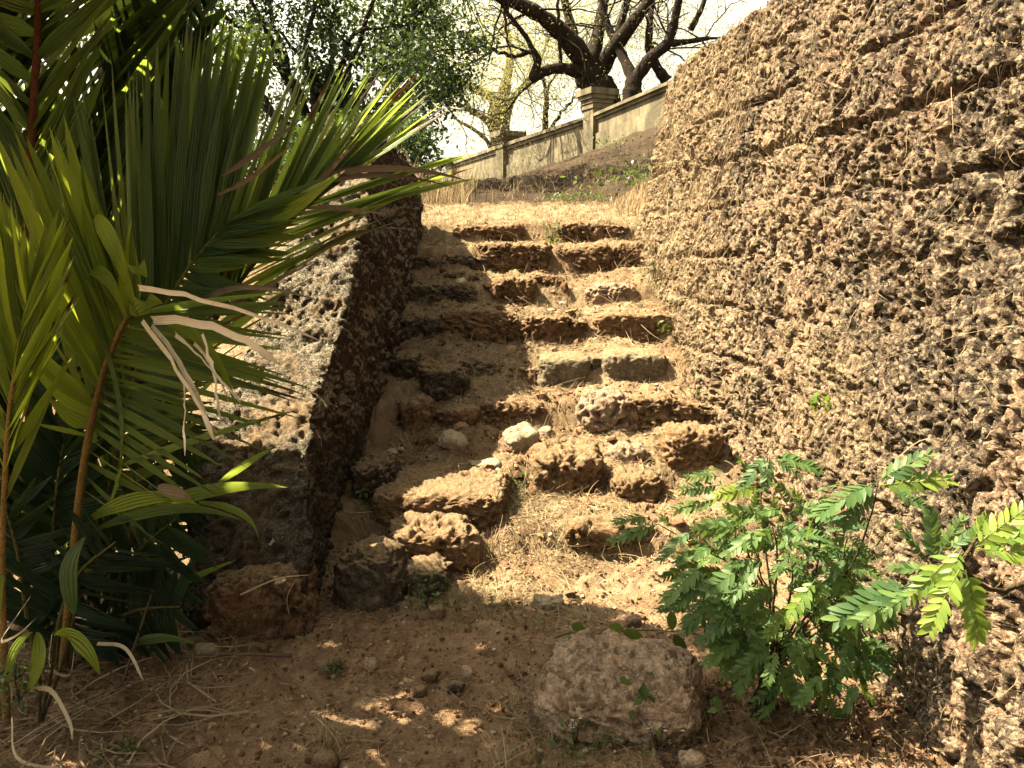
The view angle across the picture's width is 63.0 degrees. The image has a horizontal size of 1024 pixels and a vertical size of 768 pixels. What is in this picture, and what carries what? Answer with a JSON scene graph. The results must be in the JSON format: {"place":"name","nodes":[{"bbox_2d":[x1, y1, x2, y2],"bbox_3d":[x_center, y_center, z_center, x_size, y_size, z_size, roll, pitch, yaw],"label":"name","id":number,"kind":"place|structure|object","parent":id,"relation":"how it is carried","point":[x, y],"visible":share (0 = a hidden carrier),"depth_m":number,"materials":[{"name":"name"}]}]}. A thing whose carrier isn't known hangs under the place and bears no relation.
{"place":"outdoors","nodes":[
{"label":"outdoors","id":0,"kind":"place"},
{"bbox_2d":[2,0,769,179],"label":"sky","id":1,"kind":"structure","parent":0,"point":[449,150],"materials":[{"name":"white"}]},
{"bbox_2d":[0,126,957,767],"bbox_3d":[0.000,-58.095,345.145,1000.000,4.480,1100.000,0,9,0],"label":"ground","id":2,"kind":"structure","parent":0,"point":[376,436],"depth_m":3.39,"materials":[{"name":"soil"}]},
{"bbox_2d":[0,650,73,711],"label":"fern weed","id":3,"kind":"object","parent":2,"relation":"on","point":[21,686],"visible":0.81,"depth_m":2.62,"materials":[{"name":"green plant"}]},
{"bbox_2d":[0,14,97,132],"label":"background tree","id":4,"kind":"object","parent":2,"relation":"on","point":[78,48],"depth_m":16.18,"materials":[{"name":"green plant"}]},
{"bbox_2d":[0,537,143,767],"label":"palm seedling","id":5,"kind":"object","parent":2,"relation":"on","point":[79,641],"visible":1,"depth_m":2.60,"materials":[{"name":"plant"}]},
{"bbox_2d":[11,682,136,745],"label":"fallen leaflets","id":6,"kind":"object","parent":2,"relation":"on","point":[75,713],"visible":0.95,"depth_m":2.73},
{"bbox_2d":[85,730,152,767],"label":"weed","id":7,"kind":"object","parent":2,"relation":"on","point":[133,748],"visible":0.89,"depth_m":2.57,"materials":[{"name":"green plant"}]},
{"bbox_2d":[121,591,153,682],"bbox_3d":[-1.381,1.034,2.984,0.228,0.608,0.011,-2,10,-13],"label":"leaning stick","id":8,"kind":"object","parent":2,"relation":"on","point":[135,644],"visible":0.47,"depth_m":2.97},
{"bbox_2d":[194,642,219,658],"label":"loose stone","id":9,"kind":"object","parent":2,"relation":"on","point":[203,648],"visible":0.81,"depth_m":3.15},
{"bbox_2d":[173,652,291,658],"bbox_3d":[-1.043,1.011,3.108,0.440,0.025,0.016,0,9,0],"label":"dry stick","id":10,"kind":"object","parent":2,"relation":"on","point":[285,655],"visible":0.99,"depth_m":3.10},
{"bbox_2d":[0,0,479,723],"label":"palm","id":11,"kind":"object","parent":2,"relation":"on","point":[132,194],"visible":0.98,"depth_m":3.04,"materials":[{"name":"plant"}]},
{"bbox_2d":[250,642,269,652],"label":"loose stone","id":12,"kind":"object","parent":2,"relation":"on","point":[262,648],"visible":0.81,"depth_m":3.19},
{"bbox_2d":[203,562,319,641],"bbox_3d":[-1.003,0.904,3.389,0.443,0.384,0.317,0,9,0],"label":"boulder","id":13,"kind":"object","parent":2,"relation":"on","point":[228,609],"visible":0.69,"depth_m":3.27,"materials":[{"name":"stone"}]},
{"bbox_2d":[240,575,306,615],"bbox_3d":[-0.899,0.802,3.187,0.280,0.183,0.030,1,10,8],"label":"bare twig","id":14,"kind":"object","parent":13,"relation":"on","point":[243,593],"visible":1,"depth_m":3.17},
{"bbox_2d":[94,0,504,173],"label":"dense tree","id":15,"kind":"object","parent":2,"relation":"on","point":[412,63],"visible":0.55,"depth_m":13.03,"materials":[{"name":"green plant"}]},
{"bbox_2d":[181,135,422,639],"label":"parapet wall","id":16,"kind":"structure","parent":2,"relation":"on","point":[290,534],"depth_m":4.25,"materials":[{"name":"stone"}]},
{"bbox_2d":[198,135,436,592],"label":"parapet rootlets","id":17,"kind":"object","parent":16,"relation":"attached to","point":[376,292],"visible":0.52,"depth_m":4.72,"materials":[{"name":"plant"}]},
{"bbox_2d":[315,112,418,165],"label":"bush","id":18,"kind":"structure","parent":16,"relation":"on","point":[370,129],"depth_m":5.85,"materials":[{"name":"plant"}]},
{"bbox_2d":[310,748,338,767],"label":"loose stone","id":19,"kind":"object","parent":2,"relation":"on","point":[332,757],"visible":0.99,"depth_m":2.52,"materials":[{"name":"stone"}]},
{"bbox_2d":[265,694,389,766],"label":"grass tuft","id":20,"kind":"object","parent":2,"relation":"on","point":[331,737],"visible":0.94,"depth_m":2.63,"materials":[{"name":"plant"}]},
{"bbox_2d":[312,657,347,676],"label":"weed","id":21,"kind":"object","parent":2,"relation":"on","point":[332,666],"visible":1,"depth_m":3.04,"materials":[{"name":"green plant"}]},
{"bbox_2d":[245,107,445,187],"bbox_3d":[-2.241,-2.210,10.279,2.911,2.311,0.872,0,9,0],"label":"bush","id":22,"kind":"object","parent":2,"relation":"on","point":[410,147],"visible":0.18,"depth_m":10.03,"materials":[{"name":"green plant"}]},
{"bbox_2d":[346,486,377,511],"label":"weed","id":23,"kind":"object","parent":2,"relation":"on","point":[366,495],"visible":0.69,"depth_m":4.29,"materials":[{"name":"green plant"}]},
{"bbox_2d":[331,534,410,612],"bbox_3d":[-0.619,0.859,3.695,0.348,0.341,0.393,0,9,0],"label":"boulder","id":24,"kind":"object","parent":2,"relation":"on","point":[370,572],"visible":0.88,"depth_m":3.56,"materials":[{"name":"stone"}]},
{"bbox_2d":[363,657,378,671],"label":"loose stone","id":25,"kind":"object","parent":2,"relation":"on","point":[370,664],"visible":0.97,"depth_m":3.05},
{"bbox_2d":[349,451,402,500],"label":"step block","id":26,"kind":"structure","parent":2,"relation":"on","point":[377,469],"depth_m":4.37,"materials":[{"name":"stone"}]},
{"bbox_2d":[389,348,421,379],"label":"step block","id":27,"kind":"structure","parent":2,"relation":"on","point":[407,360],"depth_m":5.47,"materials":[{"name":"stone"}]},
{"bbox_2d":[396,393,435,432],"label":"step block","id":28,"kind":"structure","parent":2,"relation":"on","point":[415,410],"depth_m":5.05,"materials":[{"name":"stone"}]},
{"bbox_2d":[410,684,427,697],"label":"loose stone","id":29,"kind":"object","parent":2,"relation":"on","point":[419,691],"visible":0.99,"depth_m":2.89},
{"bbox_2d":[400,312,439,338],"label":"step block","id":30,"kind":"structure","parent":2,"relation":"on","point":[414,325],"depth_m":5.93,"materials":[{"name":"stone"}]},
{"bbox_2d":[408,280,434,303],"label":"step block","id":31,"kind":"structure","parent":2,"relation":"on","point":[422,291],"depth_m":6.30,"materials":[{"name":"stone"}]},
{"bbox_2d":[393,570,454,611],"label":"weed","id":32,"kind":"object","parent":2,"relation":"on","point":[426,597],"visible":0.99,"depth_m":3.52,"materials":[{"name":"green plant"}]},
{"bbox_2d":[413,255,439,269],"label":"step block","id":33,"kind":"structure","parent":2,"relation":"on","point":[432,262],"depth_m":6.74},
{"bbox_2d":[128,161,730,578],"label":"dry grass","id":34,"kind":"structure","parent":2,"relation":"on","point":[458,189],"depth_m":8.18,"materials":[{"name":"plant"}]},
{"bbox_2d":[404,551,454,598],"bbox_3d":[-0.387,0.894,3.767,0.253,0.239,0.267,0,9,0],"label":"boulder","id":35,"kind":"object","parent":2,"relation":"on","point":[422,567],"visible":0.51,"depth_m":3.66,"materials":[{"name":"stone"}]},
{"bbox_2d":[420,668,439,683],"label":"loose stone","id":36,"kind":"object","parent":2,"relation":"on","point":[431,675],"visible":0.98,"depth_m":2.96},
{"bbox_2d":[414,355,454,378],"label":"step block","id":37,"kind":"structure","parent":2,"relation":"on","point":[427,362],"depth_m":5.47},
{"bbox_2d":[387,510,483,574],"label":"step block","id":38,"kind":"structure","parent":2,"relation":"on","point":[456,538],"depth_m":3.87,"materials":[{"name":"stone"}]},
{"bbox_2d":[428,604,445,619],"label":"loose stone","id":39,"kind":"object","parent":2,"relation":"on","point":[437,611],"visible":0.99,"depth_m":3.43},
{"bbox_2d":[371,464,512,533],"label":"step block","id":40,"kind":"structure","parent":2,"relation":"on","point":[479,497],"depth_m":4.17,"materials":[{"name":"stone"}]},
{"bbox_2d":[418,362,470,400],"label":"step block","id":41,"kind":"structure","parent":2,"relation":"on","point":[445,383],"depth_m":5.28,"materials":[{"name":"stone"}]},
{"bbox_2d":[438,429,467,451],"bbox_3d":[-0.345,0.340,4.886,0.178,0.156,0.162,0,9,0],"label":"loose stone","id":42,"kind":"object","parent":2,"relation":"on","point":[453,439],"visible":0.95,"depth_m":4.82,"materials":[{"name":"stone"}]},
{"bbox_2d":[429,283,477,303],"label":"step block","id":43,"kind":"structure","parent":2,"relation":"on","point":[460,293],"depth_m":6.30,"materials":[{"name":"stone"}]},
{"bbox_2d":[448,680,464,694],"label":"loose stone","id":44,"kind":"object","parent":2,"relation":"on","point":[455,685],"visible":0.88,"depth_m":2.94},
{"bbox_2d":[435,403,481,428],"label":"step block","id":45,"kind":"structure","parent":2,"relation":"on","point":[467,414],"depth_m":5.09,"materials":[{"name":"stone"}]},
{"bbox_2d":[439,253,485,270],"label":"step block","id":46,"kind":"structure","parent":2,"relation":"on","point":[470,260],"depth_m":6.71,"materials":[{"name":"stone"}]},
{"bbox_2d":[295,0,631,178],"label":"pale tree","id":47,"kind":"object","parent":2,"relation":"on","point":[490,120],"visible":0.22,"depth_m":36.21,"materials":[{"name":"yellow plant"}]},
{"bbox_2d":[460,665,474,680],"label":"loose stone","id":48,"kind":"object","parent":2,"relation":"on","point":[467,671],"visible":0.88,"depth_m":3.02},
{"bbox_2d":[0,282,948,767],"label":"path litter","id":49,"kind":"object","parent":2,"relation":"on","point":[184,706],"visible":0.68,"depth_m":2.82,"materials":[{"name":"plant"}]},
{"bbox_2d":[437,565,519,607],"bbox_3d":[-0.173,0.875,3.595,0.492,0.145,0.286,0,9,0],"label":"grass tuft","id":50,"kind":"object","parent":2,"relation":"on","point":[461,597],"visible":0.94,"depth_m":3.60,"materials":[{"name":"plant"}]},
{"bbox_2d":[438,305,519,344],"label":"step block","id":51,"kind":"structure","parent":2,"relation":"on","point":[493,324],"depth_m":5.89,"materials":[{"name":"stone"}]},
{"bbox_2d":[459,356,504,376],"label":"step block","id":52,"kind":"structure","parent":2,"relation":"on","point":[485,365],"depth_m":5.50,"materials":[{"name":"stone"}]},
{"bbox_2d":[468,458,501,468],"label":"loose stone","id":53,"kind":"object","parent":2,"relation":"on","point":[496,462],"visible":0.55,"depth_m":4.69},
{"bbox_2d":[453,221,525,241],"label":"step block","id":54,"kind":"structure","parent":2,"relation":"on","point":[489,231],"depth_m":7.08,"materials":[{"name":"stone"}]},
{"bbox_2d":[481,533,528,563],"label":"grass tuft","id":55,"kind":"object","parent":2,"relation":"on","point":[486,553],"visible":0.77,"depth_m":3.98,"materials":[{"name":"plant"}]},
{"bbox_2d":[468,702,553,767],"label":"grass tuft","id":56,"kind":"object","parent":2,"relation":"on","point":[500,762],"visible":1,"depth_m":2.50,"materials":[{"name":"plant"}]},
{"bbox_2d":[490,467,534,490],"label":"weed","id":57,"kind":"object","parent":2,"relation":"on","point":[513,481],"visible":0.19,"depth_m":4.58,"materials":[{"name":"green plant"}]},
{"bbox_2d":[479,393,546,428],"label":"step block","id":58,"kind":"structure","parent":2,"relation":"on","point":[497,408],"depth_m":5.09,"materials":[{"name":"stone"}]},
{"bbox_2d":[476,241,552,272],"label":"step block","id":59,"kind":"structure","parent":2,"relation":"on","point":[506,256],"depth_m":6.70,"materials":[{"name":"stone"}]},
{"bbox_2d":[543,222,563,243],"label":"weed","id":60,"kind":"object","parent":59,"relation":"on","point":[555,236],"visible":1,"depth_m":6.65,"materials":[{"name":"green plant"}]},
{"bbox_2d":[491,274,537,305],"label":"step block","id":61,"kind":"structure","parent":2,"relation":"on","point":[514,286],"depth_m":6.26,"materials":[{"name":"stone"}]},
{"bbox_2d":[502,421,539,452],"bbox_3d":[0.049,0.339,4.915,0.212,0.221,0.188,-4,10,-24],"label":"loose stone","id":62,"kind":"object","parent":2,"relation":"on","point":[522,435],"visible":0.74,"depth_m":4.85,"materials":[{"name":"stone"}]},
{"bbox_2d":[518,365,539,384],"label":"step block","id":63,"kind":"structure","parent":2,"relation":"on","point":[530,377],"depth_m":5.44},
{"bbox_2d":[340,0,737,176],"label":"spreading tree","id":64,"kind":"object","parent":2,"relation":"on","point":[583,70],"visible":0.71,"depth_m":23.26,"materials":[{"name":"green plant"}]},
{"bbox_2d":[435,265,642,767],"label":"short grass","id":65,"kind":"structure","parent":2,"relation":"on","point":[597,745],"depth_m":2.69,"materials":[{"name":"beige plant"}]},
{"bbox_2d":[537,426,551,437],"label":"loose stone","id":66,"kind":"object","parent":2,"relation":"on","point":[548,430],"visible":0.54,"depth_m":5.02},
{"bbox_2d":[526,273,563,285],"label":"step block","id":67,"kind":"structure","parent":2,"relation":"on","point":[546,279],"depth_m":6.41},
{"bbox_2d":[385,268,711,568],"bbox_3d":[0.183,-0.024,5.281,1.861,1.323,3.029,0,9,0],"label":"rubble","id":68,"kind":"object","parent":2,"relation":"on","point":[461,425],"visible":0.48,"depth_m":5.17,"materials":[{"name":"stone"}]},
{"bbox_2d":[534,593,563,611],"bbox_3d":[0.161,0.937,3.554,0.140,0.073,0.104,0,9,0],"label":"loose stone","id":69,"kind":"object","parent":2,"relation":"on","point":[543,601],"visible":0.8,"depth_m":3.54,"materials":[{"name":"stone"}]},
{"bbox_2d":[519,312,587,344],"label":"step block","id":70,"kind":"structure","parent":2,"relation":"on","point":[549,327],"depth_m":5.90,"materials":[{"name":"stone"}]},
{"bbox_2d":[457,0,655,130],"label":"young tree","id":71,"kind":"object","parent":2,"relation":"on","point":[545,112],"visible":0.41,"depth_m":28.71,"materials":[{"name":"yellow plant"}]},
{"bbox_2d":[445,80,672,181],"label":"balustrade wall","id":72,"kind":"structure","parent":2,"relation":"on","point":[602,116],"depth_m":21.83,"materials":[{"name":"paint"}]},
{"bbox_2d":[348,215,771,638],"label":"straw litter","id":73,"kind":"object","parent":2,"relation":"on","point":[572,501],"visible":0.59,"depth_m":4.28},
{"bbox_2d":[536,350,590,386],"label":"step block","id":74,"kind":"structure","parent":2,"relation":"on","point":[557,368],"depth_m":5.40,"materials":[{"name":"stone"}]},
{"bbox_2d":[526,439,604,497],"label":"step block","id":75,"kind":"structure","parent":2,"relation":"on","point":[572,465],"depth_m":4.51,"materials":[{"name":"stone"}]},
{"bbox_2d":[546,715,590,757],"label":"flowering weed","id":76,"kind":"object","parent":2,"relation":"on","point":[569,738],"visible":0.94,"depth_m":2.60,"materials":[{"name":"green plant"}]},
{"bbox_2d":[401,213,736,586],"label":"step roots","id":77,"kind":"object","parent":2,"relation":"on","point":[560,398],"visible":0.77,"depth_m":5.53,"materials":[{"name":"plant"}]},
{"bbox_2d":[564,589,575,599],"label":"loose stone","id":78,"kind":"object","parent":2,"relation":"on","point":[571,593],"visible":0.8,"depth_m":3.63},
{"bbox_2d":[524,190,618,201],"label":"weed","id":79,"kind":"object","parent":2,"relation":"on","point":[596,195],"visible":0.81,"depth_m":8.88,"materials":[{"name":"green plant"}]},
{"bbox_2d":[557,242,614,272],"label":"step block","id":80,"kind":"structure","parent":2,"relation":"on","point":[590,256],"depth_m":6.72,"materials":[{"name":"stone"}]},
{"bbox_2d":[555,220,628,243],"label":"step block","id":81,"kind":"structure","parent":2,"relation":"on","point":[582,231],"depth_m":7.10,"materials":[{"name":"stone"}]},
{"bbox_2d":[587,351,601,370],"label":"step block","id":82,"kind":"structure","parent":2,"relation":"on","point":[596,360],"depth_m":5.46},
{"bbox_2d":[566,713,641,759],"bbox_3d":[0.260,1.079,2.621,0.260,0.142,0.343,-1,10,-8],"label":"grass tuft","id":83,"kind":"object","parent":2,"relation":"on","point":[607,736],"visible":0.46,"depth_m":2.62,"materials":[{"name":"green plant"}]},
{"bbox_2d":[560,133,650,193],"bbox_3d":[2.092,-3.807,13.804,2.001,1.932,11.614,1,10,7],"label":"scrub","id":84,"kind":"object","parent":2,"relation":"on","point":[635,175],"visible":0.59,"depth_m":9.54,"materials":[{"name":"green plant"}]},
{"bbox_2d":[575,386,638,433],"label":"step block","id":85,"kind":"structure","parent":2,"relation":"on","point":[604,409],"depth_m":5.01,"materials":[{"name":"stone"}]},
{"bbox_2d":[563,500,657,557],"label":"step block","id":86,"kind":"structure","parent":2,"relation":"on","point":[578,534],"depth_m":4.06,"materials":[{"name":"stone"}]},
{"bbox_2d":[584,282,637,305],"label":"step block","id":87,"kind":"structure","parent":2,"relation":"on","point":[621,291],"depth_m":6.30,"materials":[{"name":"stone"}]},
{"bbox_2d":[531,628,702,750],"bbox_3d":[0.363,1.073,2.828,0.599,0.385,0.459,0,9,0],"label":"boulder","id":88,"kind":"object","parent":2,"relation":"on","point":[582,672],"visible":0.73,"depth_m":2.69,"materials":[{"name":"stone"}]},
{"bbox_2d":[551,611,702,649],"bbox_3d":[0.518,0.913,3.070,0.757,0.183,0.058,1,10,8],"label":"creeping vine","id":89,"kind":"object","parent":88,"relation":"on","point":[633,634],"visible":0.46,"depth_m":3.08,"materials":[{"name":"green plant"}]},
{"bbox_2d":[620,671,666,718],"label":"weed","id":90,"kind":"object","parent":88,"relation":"on","point":[643,693],"visible":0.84,"depth_m":2.63,"materials":[{"name":"green plant"}]},
{"bbox_2d":[609,240,643,267],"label":"step block","id":91,"kind":"structure","parent":2,"relation":"on","point":[621,251],"depth_m":6.76,"materials":[{"name":"stone"}]},
{"bbox_2d":[605,440,649,464],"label":"step block","id":92,"kind":"structure","parent":2,"relation":"on","point":[628,451],"depth_m":4.75,"materials":[{"name":"stone"}]},
{"bbox_2d":[590,309,675,343],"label":"step block","id":93,"kind":"structure","parent":2,"relation":"on","point":[613,323],"depth_m":5.92,"materials":[{"name":"stone"}]},
{"bbox_2d":[624,614,641,627],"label":"loose stone","id":94,"kind":"object","parent":2,"relation":"on","point":[633,620],"visible":0.97,"depth_m":3.38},
{"bbox_2d":[600,347,666,382],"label":"step block","id":95,"kind":"structure","parent":2,"relation":"on","point":[641,364],"depth_m":5.41,"materials":[{"name":"stone"}]},
{"bbox_2d":[603,466,665,503],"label":"step block","id":96,"kind":"structure","parent":2,"relation":"on","point":[632,484],"depth_m":4.41,"materials":[{"name":"stone"}]},
{"bbox_2d":[508,0,762,114],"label":"slender tree","id":97,"kind":"object","parent":2,"relation":"on","point":[649,59],"visible":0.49,"depth_m":23.03,"materials":[{"name":"brown plant"}]},
{"bbox_2d":[616,719,684,756],"bbox_3d":[0.426,1.091,2.609,0.214,0.106,0.191,0,9,0],"label":"flowering weed","id":98,"kind":"object","parent":2,"relation":"on","point":[669,741],"visible":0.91,"depth_m":2.59,"materials":[{"name":"green plant"}]},
{"bbox_2d":[628,391,715,430],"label":"step block","id":99,"kind":"structure","parent":2,"relation":"on","point":[651,409],"depth_m":5.05,"materials":[{"name":"stone"}]},
{"bbox_2d":[691,389,700,397],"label":"weed","id":100,"kind":"object","parent":99,"relation":"on","point":[698,393],"visible":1,"depth_m":4.98,"materials":[{"name":"green plant"}]},
{"bbox_2d":[666,350,687,363],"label":"step block","id":101,"kind":"structure","parent":2,"relation":"on","point":[675,358],"depth_m":5.48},
{"bbox_2d":[654,420,724,469],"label":"step block","id":102,"kind":"structure","parent":2,"relation":"on","point":[696,452],"depth_m":4.65,"materials":[{"name":"stone"}]},
{"bbox_2d":[677,749,706,767],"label":"loose stone","id":103,"kind":"object","parent":2,"relation":"on","point":[697,757],"visible":0.98,"depth_m":2.50,"materials":[{"name":"stone"}]},
{"bbox_2d":[699,686,722,727],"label":"weed","id":104,"kind":"object","parent":2,"relation":"on","point":[716,703],"visible":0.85,"depth_m":2.67,"materials":[{"name":"green plant"}]},
{"bbox_2d":[606,447,958,723],"bbox_3d":[0.829,0.715,2.654,1.047,1.058,0.521,0,9,0],"label":"leafy shrub","id":105,"kind":"object","parent":2,"relation":"on","point":[746,655],"visible":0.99,"depth_m":2.64,"materials":[{"name":"plant"}]},
{"bbox_2d":[634,0,1023,767],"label":"laterite wall","id":106,"kind":"structure","parent":2,"relation":"on","point":[982,670],"depth_m":3.31,"materials":[{"name":"stone"}]},
{"bbox_2d":[640,259,666,285],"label":"weed","id":107,"kind":"object","parent":106,"relation":"on","point":[659,269],"visible":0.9,"depth_m":6.30,"materials":[{"name":"green plant"}]},
{"bbox_2d":[657,319,674,331],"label":"weed","id":108,"kind":"object","parent":106,"relation":"attached to","point":[668,325],"visible":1,"depth_m":5.81,"materials":[{"name":"green plant"}]},
{"bbox_2d":[808,392,830,412],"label":"weed","id":109,"kind":"object","parent":106,"relation":"attached to","point":[815,399],"depth_m":3.10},
{"bbox_2d":[625,0,1023,767],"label":"hanging rootlets","id":110,"kind":"object","parent":106,"relation":"hanging from","point":[673,182],"visible":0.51,"depth_m":4.98,"materials":[{"name":"plant"}]},
{"bbox_2d":[885,500,1023,650],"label":"lime sprig","id":111,"kind":"object","parent":106,"relation":"attached to","point":[968,597],"visible":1,"depth_m":1.88,"materials":[{"name":"plant"}]},
{"bbox_2d":[465,137,657,201],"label":"bank grass","id":112,"kind":"structure","parent":0,"point":[542,190],"depth_m":11.39,"materials":[{"name":"plant"}]}
]}

